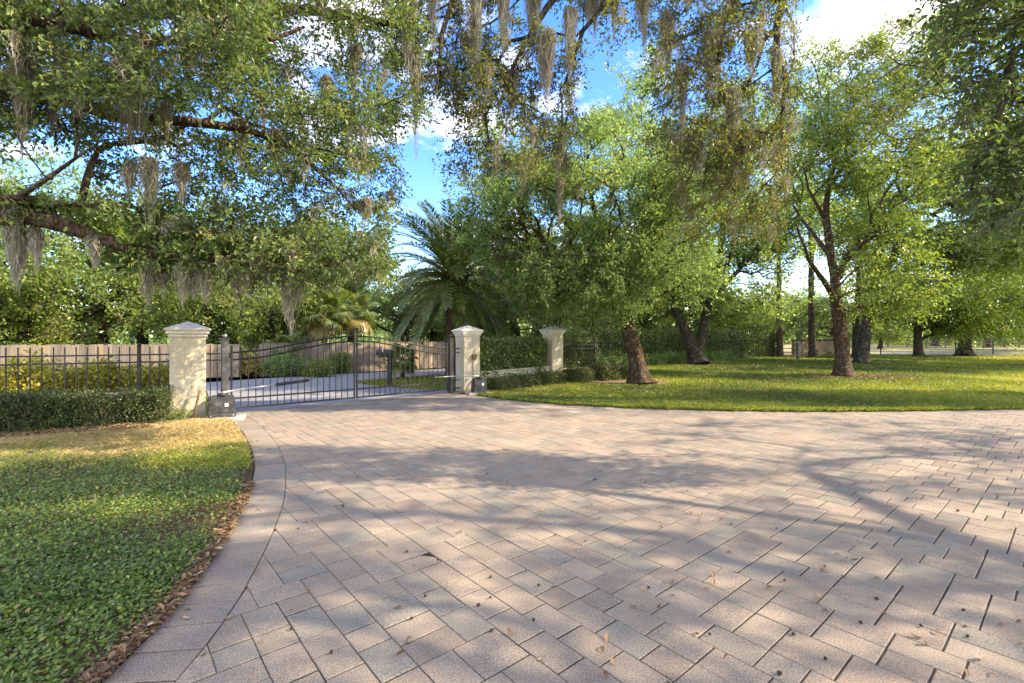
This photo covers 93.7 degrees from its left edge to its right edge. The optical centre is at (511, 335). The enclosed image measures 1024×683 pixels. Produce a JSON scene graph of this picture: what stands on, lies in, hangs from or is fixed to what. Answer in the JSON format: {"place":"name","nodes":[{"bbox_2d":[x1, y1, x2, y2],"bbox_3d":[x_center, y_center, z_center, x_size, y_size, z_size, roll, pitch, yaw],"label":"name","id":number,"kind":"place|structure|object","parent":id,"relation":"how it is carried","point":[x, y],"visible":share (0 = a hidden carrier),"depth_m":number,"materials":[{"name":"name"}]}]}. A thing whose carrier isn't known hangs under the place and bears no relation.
{"place":"outdoors","nodes":[
{"label":"outdoors","id":0,"kind":"place"},
{"bbox_2d":[0,420,253,682],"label":"lawn","id":1,"kind":"structure","parent":0,"point":[248,476],"depth_m":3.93,"materials":[{"name":"plant"}]},
{"bbox_2d":[0,392,167,426],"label":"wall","id":2,"kind":"structure","parent":1,"relation":"on","point":[111,393],"depth_m":8.76,"materials":[{"name":"green plant"}]},
{"bbox_2d":[0,343,168,393],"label":"iron fence","id":3,"kind":"object","parent":2,"relation":"on","point":[138,355],"visible":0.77,"depth_m":8.60,"materials":[{"name":"black metal"}]},
{"bbox_2d":[0,428,254,470],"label":"green grass","id":4,"kind":"structure","parent":1,"relation":"on","point":[224,464],"depth_m":6.10,"materials":[{"name":"green plant"}]},
{"bbox_2d":[163,322,210,417],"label":"gate pillar","id":5,"kind":"structure","parent":1,"relation":"on","point":[187,360],"depth_m":9.15,"materials":[{"name":"beige paint"}]},
{"bbox_2d":[187,414,245,420],"bbox_3d":[-5.620,1.585,9.160,0.920,0.060,0.520,0,0,-24],"label":"concrete pad","id":6,"kind":"object","parent":1,"relation":"on","point":[237,417],"visible":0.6,"depth_m":9.15,"materials":[{"name":"grey concrete"}]},
{"bbox_2d":[208,379,308,417],"bbox_3d":[-5.267,1.268,9.996,0.555,0.604,2.161,0,0,25],"label":"gate opener","id":7,"kind":"object","parent":6,"relation":"on","point":[222,404],"visible":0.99,"depth_m":9.20,"materials":[{"name":"black plastic"}]},
{"bbox_2d":[0,0,449,308],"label":"live oak","id":8,"kind":"object","parent":1,"relation":"on","point":[240,34],"visible":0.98,"depth_m":6.45,"materials":[{"name":"green plant"}]},
{"bbox_2d":[1,226,31,295],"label":"moss tuft","id":9,"kind":"object","parent":8,"relation":"hanging from","point":[17,251],"visible":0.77,"depth_m":6.26,"materials":[{"name":"grey plant"}]},
{"bbox_2d":[5,49,44,161],"bbox_3d":[-5.991,-2.803,5.882,0.373,1.444,0.333,0,0,15],"label":"moss tuft","id":10,"kind":"object","parent":8,"relation":"hanging from","point":[18,105],"visible":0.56,"depth_m":5.85,"materials":[{"name":"grey plant"}]},
{"bbox_2d":[25,225,48,274],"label":"moss tuft","id":11,"kind":"object","parent":8,"relation":"hanging from","point":[34,236],"visible":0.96,"depth_m":6.26,"materials":[{"name":"grey plant"}]},
{"bbox_2d":[83,236,103,268],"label":"moss tuft","id":12,"kind":"object","parent":8,"relation":"hanging from","point":[94,245],"visible":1,"depth_m":6.18,"materials":[{"name":"grey plant"}]},
{"bbox_2d":[117,160,140,209],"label":"moss tuft","id":13,"kind":"object","parent":8,"relation":"hanging from","point":[128,168],"visible":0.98,"depth_m":6.37,"materials":[{"name":"grey plant"}]},
{"bbox_2d":[105,47,156,153],"bbox_3d":[-4.919,-2.991,6.189,0.487,1.411,0.439,0,0,0],"label":"moss tuft","id":14,"kind":"object","parent":8,"relation":"hanging from","point":[139,125],"visible":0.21,"depth_m":6.17,"materials":[{"name":"grey plant"}]},
{"bbox_2d":[133,155,164,229],"bbox_3d":[-4.859,-1.907,6.429,0.322,1.010,0.301,0,0,0],"label":"moss tuft","id":15,"kind":"object","parent":8,"relation":"hanging from","point":[149,175],"visible":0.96,"depth_m":6.39,"materials":[{"name":"grey plant"}]},
{"bbox_2d":[138,265,159,308],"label":"moss tuft","id":16,"kind":"object","parent":8,"relation":"hanging from","point":[148,279],"visible":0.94,"depth_m":6.47,"materials":[{"name":"grey plant"}]},
{"bbox_2d":[153,101,174,142],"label":"moss tuft","id":17,"kind":"object","parent":8,"relation":"hanging from","point":[165,109],"visible":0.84,"depth_m":6.28,"materials":[{"name":"grey plant"}]},
{"bbox_2d":[170,161,191,206],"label":"moss tuft","id":18,"kind":"object","parent":8,"relation":"hanging from","point":[182,171],"visible":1,"depth_m":6.56,"materials":[{"name":"grey plant"}]},
{"bbox_2d":[171,264,199,308],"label":"moss tuft","id":19,"kind":"object","parent":8,"relation":"hanging from","point":[186,282],"visible":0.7,"depth_m":6.54,"materials":[{"name":"grey plant"}]},
{"bbox_2d":[195,265,214,304],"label":"moss tuft","id":20,"kind":"object","parent":8,"relation":"hanging from","point":[205,279],"visible":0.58,"depth_m":6.57,"materials":[{"name":"grey plant"}]},
{"bbox_2d":[278,279,299,334],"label":"moss tuft","id":21,"kind":"object","parent":8,"relation":"hanging from","point":[289,306],"visible":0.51,"depth_m":7.16,"materials":[{"name":"grey plant"}]},
{"bbox_2d":[346,42,363,90],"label":"moss tuft","id":22,"kind":"object","parent":8,"relation":"hanging from","point":[352,51],"visible":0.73,"depth_m":8.14,"materials":[{"name":"grey plant"}]},
{"label":"dry turf","id":23,"kind":"structure","parent":1,"relation":"on","visible":0},
{"bbox_2d":[0,416,252,470],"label":"dry grass","id":24,"kind":"structure","parent":23,"relation":"on","point":[214,430],"depth_m":7.24,"materials":[{"name":"beige plant"}]},
{"bbox_2d":[206,393,209,414],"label":"verge","id":25,"kind":"structure","parent":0,"point":[207,402],"depth_m":11.68,"materials":[{"name":"green plant"}]},
{"bbox_2d":[0,342,84,395],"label":"yellow shrub","id":26,"kind":"object","parent":25,"relation":"on","point":[24,376],"visible":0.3,"depth_m":9.01,"materials":[{"name":"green plant"}]},
{"bbox_2d":[52,350,133,392],"bbox_3d":[-8.436,1.086,9.773,1.572,1.565,1.544,0,0,-25],"label":"yellow shrub","id":27,"kind":"object","parent":25,"relation":"on","point":[92,374],"visible":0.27,"depth_m":9.48,"materials":[{"name":"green plant"}]},
{"bbox_2d":[104,359,168,391],"bbox_3d":[-7.606,1.149,10.026,1.695,1.331,1.486,0,0,0],"label":"yellow shrub","id":28,"kind":"object","parent":25,"relation":"on","point":[164,374],"visible":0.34,"depth_m":9.74,"materials":[{"name":"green plant"}]},
{"bbox_2d":[27,362,454,411],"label":"road","id":29,"kind":"structure","parent":0,"point":[259,382],"depth_m":14.60,"materials":[{"name":"grey asphalt"}]},
{"bbox_2d":[0,131,92,247],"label":"oak tree","id":30,"kind":"object","parent":29,"relation":"on","point":[52,161],"visible":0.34,"depth_m":22.27,"materials":[{"name":"green plant"}]},
{"bbox_2d":[0,228,130,344],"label":"bushy tree","id":31,"kind":"object","parent":29,"relation":"on","point":[64,257],"visible":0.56,"depth_m":18.32,"materials":[{"name":"green plant"}]},
{"bbox_2d":[0,249,233,344],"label":"bushy tree","id":32,"kind":"object","parent":29,"relation":"on","point":[44,315],"visible":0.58,"depth_m":19.96,"materials":[{"name":"green plant"}]},
{"bbox_2d":[0,174,236,344],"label":"oak tree","id":33,"kind":"object","parent":29,"relation":"on","point":[141,339],"visible":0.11,"depth_m":21.45,"materials":[{"name":"green plant"}]},
{"bbox_2d":[0,344,239,379],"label":"wooden fence","id":34,"kind":"object","parent":29,"relation":"on","point":[70,349],"visible":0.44,"depth_m":17.91,"materials":[{"name":"wood"}]},
{"bbox_2d":[0,159,259,344],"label":"oak tree","id":35,"kind":"object","parent":29,"relation":"on","point":[5,179],"visible":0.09,"depth_m":20.70,"materials":[{"name":"green plant"}]},
{"bbox_2d":[84,246,277,351],"bbox_3d":[-16.134,-1.989,24.885,10.481,7.300,7.357,0,0,-13],"label":"evergreen tree","id":36,"kind":"object","parent":29,"relation":"on","point":[214,341],"visible":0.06,"depth_m":24.12,"materials":[{"name":"green plant"}]},
{"bbox_2d":[112,209,322,364],"bbox_3d":[-15.806,-2.598,26.212,11.739,8.510,9.952,0,0,20],"label":"oak tree","id":37,"kind":"object","parent":29,"relation":"on","point":[214,321],"visible":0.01,"depth_m":24.16,"materials":[{"name":"green plant"}]},
{"bbox_2d":[105,267,373,365],"bbox_3d":[-11.965,-1.103,23.126,9.559,5.496,9.354,0,0,4],"label":"bushy tree","id":38,"kind":"object","parent":29,"relation":"on","point":[245,317],"visible":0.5,"depth_m":21.75,"materials":[{"name":"green plant"}]},
{"bbox_2d":[234,353,274,376],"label":"roadside bush","id":39,"kind":"object","parent":29,"relation":"on","point":[244,363],"visible":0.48,"depth_m":19.24,"materials":[{"name":"green plant"}]},
{"bbox_2d":[259,350,303,376],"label":"roadside bush","id":40,"kind":"object","parent":29,"relation":"on","point":[281,364],"visible":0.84,"depth_m":18.95,"materials":[{"name":"green plant"}]},
{"bbox_2d":[263,329,309,370],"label":"fan palm","id":41,"kind":"object","parent":29,"relation":"on","point":[280,339],"visible":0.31,"depth_m":19.99,"materials":[{"name":"green plant"}]},
{"bbox_2d":[298,356,336,377],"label":"roadside bush","id":42,"kind":"object","parent":29,"relation":"on","point":[314,368],"visible":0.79,"depth_m":18.96,"materials":[{"name":"green plant"}]},
{"bbox_2d":[292,288,353,342],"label":"fan palm","id":43,"kind":"object","parent":29,"relation":"on","point":[323,319],"visible":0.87,"depth_m":22.00,"materials":[{"name":"green plant"}]},
{"bbox_2d":[321,287,380,342],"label":"fan palm","id":44,"kind":"object","parent":29,"relation":"on","point":[357,300],"visible":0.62,"depth_m":23.60,"materials":[{"name":"green plant"}]},
{"bbox_2d":[259,341,445,375],"bbox_3d":[-3.400,0.970,25.457,18.299,1.380,0.819,0,0,-44],"label":"wooden fence","id":45,"kind":"object","parent":29,"relation":"on","point":[368,357],"visible":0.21,"depth_m":21.65,"materials":[{"name":"wood"}]},
{"bbox_2d":[365,265,445,341],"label":"evergreen tree","id":46,"kind":"object","parent":29,"relation":"on","point":[436,337],"visible":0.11,"depth_m":28.48,"materials":[{"name":"green plant"}]},
{"bbox_2d":[330,279,481,341],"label":"oak tree","id":47,"kind":"object","parent":29,"relation":"on","point":[382,299],"visible":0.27,"depth_m":27.41,"materials":[{"name":"green plant"}]},
{"bbox_2d":[382,266,552,340],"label":"bushy tree","id":48,"kind":"object","parent":29,"relation":"on","point":[484,333],"visible":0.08,"depth_m":28.36,"materials":[{"name":"green plant"}]},
{"bbox_2d":[470,264,658,338],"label":"bushy tree","id":49,"kind":"object","parent":29,"relation":"on","point":[582,325],"visible":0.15,"depth_m":26.36,"materials":[{"name":"green plant"}]},
{"bbox_2d":[571,265,776,336],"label":"bushy tree","id":50,"kind":"object","parent":29,"relation":"on","point":[647,322],"visible":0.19,"depth_m":30.50,"materials":[{"name":"green plant"}]},
{"bbox_2d":[647,292,806,343],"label":"bushy tree","id":51,"kind":"object","parent":29,"relation":"on","point":[750,323],"visible":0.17,"depth_m":35.14,"materials":[{"name":"green plant"}]},
{"bbox_2d":[7,337,1016,415],"bbox_3d":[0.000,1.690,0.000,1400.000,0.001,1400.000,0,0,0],"label":"ground","id":52,"kind":"structure","parent":0,"point":[336,341],"depth_m":106.74,"materials":[{"name":"green plant"}]},
{"bbox_2d":[102,417,285,682],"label":"driveway border","id":53,"kind":"object","parent":52,"relation":"on","point":[245,545],"visible":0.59,"depth_m":3.09,"materials":[{"name":"concrete"}]},
{"bbox_2d":[355,374,454,389],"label":"verge","id":54,"kind":"structure","parent":52,"relation":"on","point":[409,383],"depth_m":16.40,"materials":[{"name":"green plant"}]},
{"bbox_2d":[385,343,418,377],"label":"shrub","id":55,"kind":"object","parent":54,"relation":"on","point":[410,362],"visible":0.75,"depth_m":17.97,"materials":[{"name":"green plant"}]},
{"bbox_2d":[372,196,523,375],"bbox_3d":[-2.269,-1.803,19.084,6.345,6.806,6.605,0,0,0],"label":"date palm","id":56,"kind":"object","parent":54,"relation":"on","point":[452,292],"visible":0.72,"depth_m":18.24,"materials":[{"name":"green plant"}]},
{"bbox_2d":[0,269,1023,346],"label":"distant woods","id":57,"kind":"object","parent":52,"relation":"on","point":[123,339],"visible":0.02,"depth_m":88.53,"materials":[{"name":"green plant"}]},
{"bbox_2d":[465,394,1023,413],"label":"driveway border","id":58,"kind":"object","parent":52,"relation":"on","point":[853,412],"visible":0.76,"depth_m":10.16,"materials":[{"name":"concrete"}]},
{"bbox_2d":[0,0,1023,336],"label":"sky","id":59,"kind":"structure","parent":0,"point":[850,17],"materials":[{"name":"blue"}]},
{"bbox_2d":[101,391,1023,682],"bbox_3d":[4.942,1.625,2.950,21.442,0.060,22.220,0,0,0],"label":"driveway","id":60,"kind":"structure","parent":0,"point":[438,434],"depth_m":3.62,"materials":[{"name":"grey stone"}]},
{"bbox_2d":[220,334,230,394],"bbox_3d":[-5.849,0.779,9.810,0.181,1.642,0.150,0,0,-42],"label":"gate post","id":61,"kind":"object","parent":60,"relation":"on","point":[225,355],"visible":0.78,"depth_m":9.76,"materials":[{"name":"grey metal"}]},
{"bbox_2d":[230,327,354,408],"bbox_3d":[-4.796,0.658,10.753,2.658,1.723,0.036,0,0,-42],"label":"gate leaf","id":62,"kind":"object","parent":61,"relation":"attached to","point":[277,354],"visible":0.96,"depth_m":10.75,"materials":[{"name":"black metal"}]},
{"bbox_2d":[447,334,453,392],"bbox_3d":[-1.719,0.779,13.510,0.181,1.642,0.150,0,0,-42],"label":"gate post","id":63,"kind":"object","parent":60,"relation":"on","point":[450,361],"visible":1,"depth_m":13.45,"materials":[{"name":"black metal"}]},
{"bbox_2d":[356,328,447,397],"bbox_3d":[-2.794,0.658,12.547,2.658,1.723,0.036,0,0,-42],"label":"gate leaf","id":64,"kind":"object","parent":63,"relation":"attached to","point":[405,347],"visible":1,"depth_m":12.45,"materials":[{"name":"black metal"}]},
{"bbox_2d":[451,326,483,391],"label":"gate pillar","id":65,"kind":"structure","parent":60,"relation":"on","point":[467,339],"depth_m":13.69,"materials":[{"name":"beige paint"}]},
{"bbox_2d":[474,354,1023,411],"bbox_3d":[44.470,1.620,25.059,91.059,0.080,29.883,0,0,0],"label":"lawn","id":66,"kind":"structure","parent":0,"point":[765,389],"depth_m":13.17,"materials":[{"name":"green plant"}]},
{"bbox_2d":[0,357,1021,682],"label":"leaf litter","id":67,"kind":"object","parent":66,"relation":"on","point":[130,641],"visible":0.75,"depth_m":3.19,"materials":[{"name":"brown plant"}]},
{"bbox_2d":[487,379,600,392],"bbox_3d":[1.744,1.572,16.207,1.884,0.001,7.635,0,0,39],"label":"mulch bed","id":68,"kind":"object","parent":66,"relation":"on","point":[543,386],"depth_m":14.91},
{"bbox_2d":[453,332,548,380],"bbox_3d":[-0.259,0.840,15.570,1.324,1.972,3.773,0,0,42],"label":"leafy hedge","id":69,"kind":"object","parent":68,"relation":"on","point":[490,362],"visible":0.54,"depth_m":15.32,"materials":[{"name":"green plant"}]},
{"bbox_2d":[487,374,522,390],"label":"shrub","id":70,"kind":"object","parent":68,"relation":"on","point":[500,383],"visible":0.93,"depth_m":13.93,"materials":[{"name":"green plant"}]},
{"bbox_2d":[480,366,549,386],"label":"wall","id":71,"kind":"structure","parent":68,"relation":"on","point":[513,371],"depth_m":15.16,"materials":[{"name":"beige paint"}]},
{"bbox_2d":[539,326,566,372],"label":"gate pillar","id":72,"kind":"structure","parent":68,"relation":"on","point":[554,336],"depth_m":16.77,"materials":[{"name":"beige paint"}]},
{"bbox_2d":[561,364,597,381],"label":"shrub","id":73,"kind":"object","parent":68,"relation":"on","point":[577,374],"visible":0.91,"depth_m":16.54,"materials":[{"name":"green plant"}]},
{"bbox_2d":[563,335,600,367],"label":"leafy hedge","id":74,"kind":"object","parent":68,"relation":"on","point":[580,353],"visible":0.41,"depth_m":17.60,"materials":[{"name":"green plant"}]},
{"bbox_2d":[587,360,628,380],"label":"shrub","id":75,"kind":"object","parent":68,"relation":"on","point":[608,371],"visible":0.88,"depth_m":17.10,"materials":[{"name":"green plant"}]},
{"bbox_2d":[436,95,769,384],"bbox_3d":[2.762,-3.183,16.558,10.870,9.827,8.814,0,0,0],"label":"oak tree","id":76,"kind":"object","parent":66,"relation":"on","point":[541,277],"visible":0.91,"depth_m":14.81,"materials":[{"name":"green plant"}]},
{"bbox_2d":[536,324,775,363],"bbox_3d":[10.645,0.614,29.540,23.378,2.781,2.131,0,0,-38],"label":"tall hedge","id":77,"kind":"object","parent":66,"relation":"on","point":[651,336],"visible":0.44,"depth_m":27.82,"materials":[{"name":"green plant"}]},
{"bbox_2d":[596,348,737,364],"bbox_3d":[8.839,1.281,26.661,13.869,1.189,1.212,0,0,-38],"label":"planting","id":78,"kind":"object","parent":66,"relation":"on","point":[672,358],"visible":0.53,"depth_m":26.17,"materials":[{"name":"green plant"}]},
{"bbox_2d":[597,338,775,361],"bbox_3d":[11.802,0.850,29.401,19.808,1.401,0.070,0,0,-38],"label":"iron fence","id":79,"kind":"object","parent":66,"relation":"on","point":[615,341],"visible":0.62,"depth_m":30.46,"materials":[{"name":"black metal"}]},
{"bbox_2d":[362,0,1023,260],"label":"live oak","id":80,"kind":"object","parent":66,"relation":"on","point":[488,70],"visible":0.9,"depth_m":9.92,"materials":[{"name":"green plant"}]},
{"bbox_2d":[407,46,422,155],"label":"moss tuft","id":81,"kind":"object","parent":80,"relation":"hanging from","point":[413,68],"visible":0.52,"depth_m":8.89,"materials":[{"name":"grey plant"}]},
{"bbox_2d":[424,0,441,56],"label":"moss tuft","id":82,"kind":"object","parent":80,"relation":"hanging from","point":[431,5],"visible":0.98,"depth_m":8.97,"materials":[{"name":"grey plant"}]},
{"bbox_2d":[467,0,484,91],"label":"moss tuft","id":83,"kind":"object","parent":80,"relation":"hanging from","point":[478,13],"visible":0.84,"depth_m":9.14,"materials":[{"name":"grey plant"}]},
{"bbox_2d":[494,0,510,62],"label":"moss tuft","id":84,"kind":"object","parent":80,"relation":"hanging from","point":[503,7],"visible":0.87,"depth_m":9.18,"materials":[{"name":"grey plant"}]},
{"bbox_2d":[523,0,543,68],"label":"moss tuft","id":85,"kind":"object","parent":80,"relation":"hanging from","point":[534,6],"visible":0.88,"depth_m":9.29,"materials":[{"name":"grey plant"}]},
{"bbox_2d":[535,26,556,117],"bbox_3d":[0.661,-5.069,9.274,0.435,1.760,0.431,0,0,0],"label":"moss tuft","id":86,"kind":"object","parent":80,"relation":"hanging from","point":[545,57],"visible":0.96,"depth_m":9.22,"materials":[{"name":"grey plant"}]},
{"bbox_2d":[561,5,578,85],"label":"moss tuft","id":87,"kind":"object","parent":80,"relation":"hanging from","point":[570,20],"visible":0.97,"depth_m":9.43,"materials":[{"name":"grey plant"}]},
{"bbox_2d":[657,9,676,91],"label":"moss tuft","id":88,"kind":"object","parent":80,"relation":"hanging from","point":[666,16],"visible":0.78,"depth_m":9.75,"materials":[{"name":"grey plant"}]},
{"bbox_2d":[674,61,689,149],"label":"moss tuft","id":89,"kind":"object","parent":80,"relation":"hanging from","point":[682,67],"visible":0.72,"depth_m":9.85,"materials":[{"name":"grey plant"}]},
{"bbox_2d":[721,86,741,158],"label":"moss tuft","id":90,"kind":"object","parent":80,"relation":"hanging from","point":[736,93],"visible":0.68,"depth_m":10.07,"materials":[{"name":"grey plant"}]},
{"bbox_2d":[766,44,785,115],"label":"moss tuft","id":91,"kind":"object","parent":80,"relation":"hanging from","point":[776,55],"visible":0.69,"depth_m":10.27,"materials":[{"name":"grey plant"}]},
{"bbox_2d":[582,39,896,364],"bbox_3d":[11.132,-7.643,26.300,15.155,18.973,11.672,0,0,0],"label":"oak tree","id":92,"kind":"object","parent":66,"relation":"on","point":[694,353],"visible":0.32,"depth_m":25.17,"materials":[{"name":"green plant"}]},
{"bbox_2d":[791,339,850,355],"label":"stone wall","id":93,"kind":"structure","parent":66,"relation":"on","point":[824,346],"depth_m":38.18,"materials":[{"name":"beige stone"}]},
{"bbox_2d":[814,190,892,357],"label":"oak tree","id":94,"kind":"object","parent":66,"relation":"on","point":[856,330],"visible":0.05,"depth_m":32.97,"materials":[{"name":"green plant"}]},
{"bbox_2d":[762,4,1010,375],"bbox_3d":[14.753,-5.734,19.691,9.259,14.836,9.122,0,0,0],"label":"shade tree","id":95,"kind":"object","parent":66,"relation":"on","point":[834,142],"visible":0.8,"depth_m":18.37,"materials":[{"name":"green plant"}]},
{"bbox_2d":[808,120,1023,362],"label":"oak tree","id":96,"kind":"object","parent":66,"relation":"on","point":[975,259],"visible":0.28,"depth_m":27.16,"materials":[{"name":"green plant"}]},
{"bbox_2d":[843,213,1023,356],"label":"round tree","id":97,"kind":"object","parent":66,"relation":"on","point":[956,325],"visible":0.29,"depth_m":33.65,"materials":[{"name":"green plant"}]},
{"bbox_2d":[896,0,1023,267],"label":"live oak","id":98,"kind":"object","parent":66,"relation":"on","point":[1001,148],"visible":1,"depth_m":5.04,"materials":[{"name":"green plant"}]},
{"bbox_2d":[900,240,1023,355],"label":"oak tree","id":99,"kind":"object","parent":66,"relation":"on","point":[1008,327],"visible":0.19,"depth_m":35.62,"materials":[{"name":"green plant"}]},
{"bbox_2d":[783,344,1023,354],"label":"field","id":100,"kind":"structure","parent":0,"point":[905,350],"depth_m":52.21,"materials":[{"name":"plant"}]},
{"bbox_2d":[718,294,861,348],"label":"bushy tree","id":101,"kind":"object","parent":100,"relation":"on","point":[799,307],"visible":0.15,"depth_m":39.18,"materials":[{"name":"green plant"}]},
{"bbox_2d":[786,294,876,348],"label":"evergreen tree","id":102,"kind":"object","parent":100,"relation":"on","point":[829,328],"visible":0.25,"depth_m":45.53,"materials":[{"name":"green plant"}]},
{"bbox_2d":[848,310,927,348],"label":"bushy tree","id":103,"kind":"object","parent":100,"relation":"on","point":[888,335],"visible":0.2,"depth_m":58.48,"materials":[{"name":"green plant"}]},
{"label":"mulch bed","id":104,"kind":"structure","parent":0,"visible":0},
{"bbox_2d":[737,160,806,356],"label":"pine tree","id":105,"kind":"object","parent":104,"relation":"on","point":[779,344],"visible":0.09,"depth_m":34.95,"materials":[{"name":"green plant"}]},
{"bbox_2d":[787,47,842,356],"bbox_3d":[21.705,-9.822,35.037,5.173,22.873,5.025,0,0,0],"label":"pine tree","id":106,"kind":"object","parent":104,"relation":"on","point":[811,339],"visible":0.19,"depth_m":35.00,"materials":[{"name":"green plant"}]},
{"label":"mulch bed","id":107,"kind":"structure","parent":0,"visible":0},
{"bbox_2d":[0,381,177,433],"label":"clipped hedge","id":108,"kind":"object","parent":107,"relation":"on","point":[98,408],"visible":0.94,"depth_m":8.15,"materials":[{"name":"green plant"}]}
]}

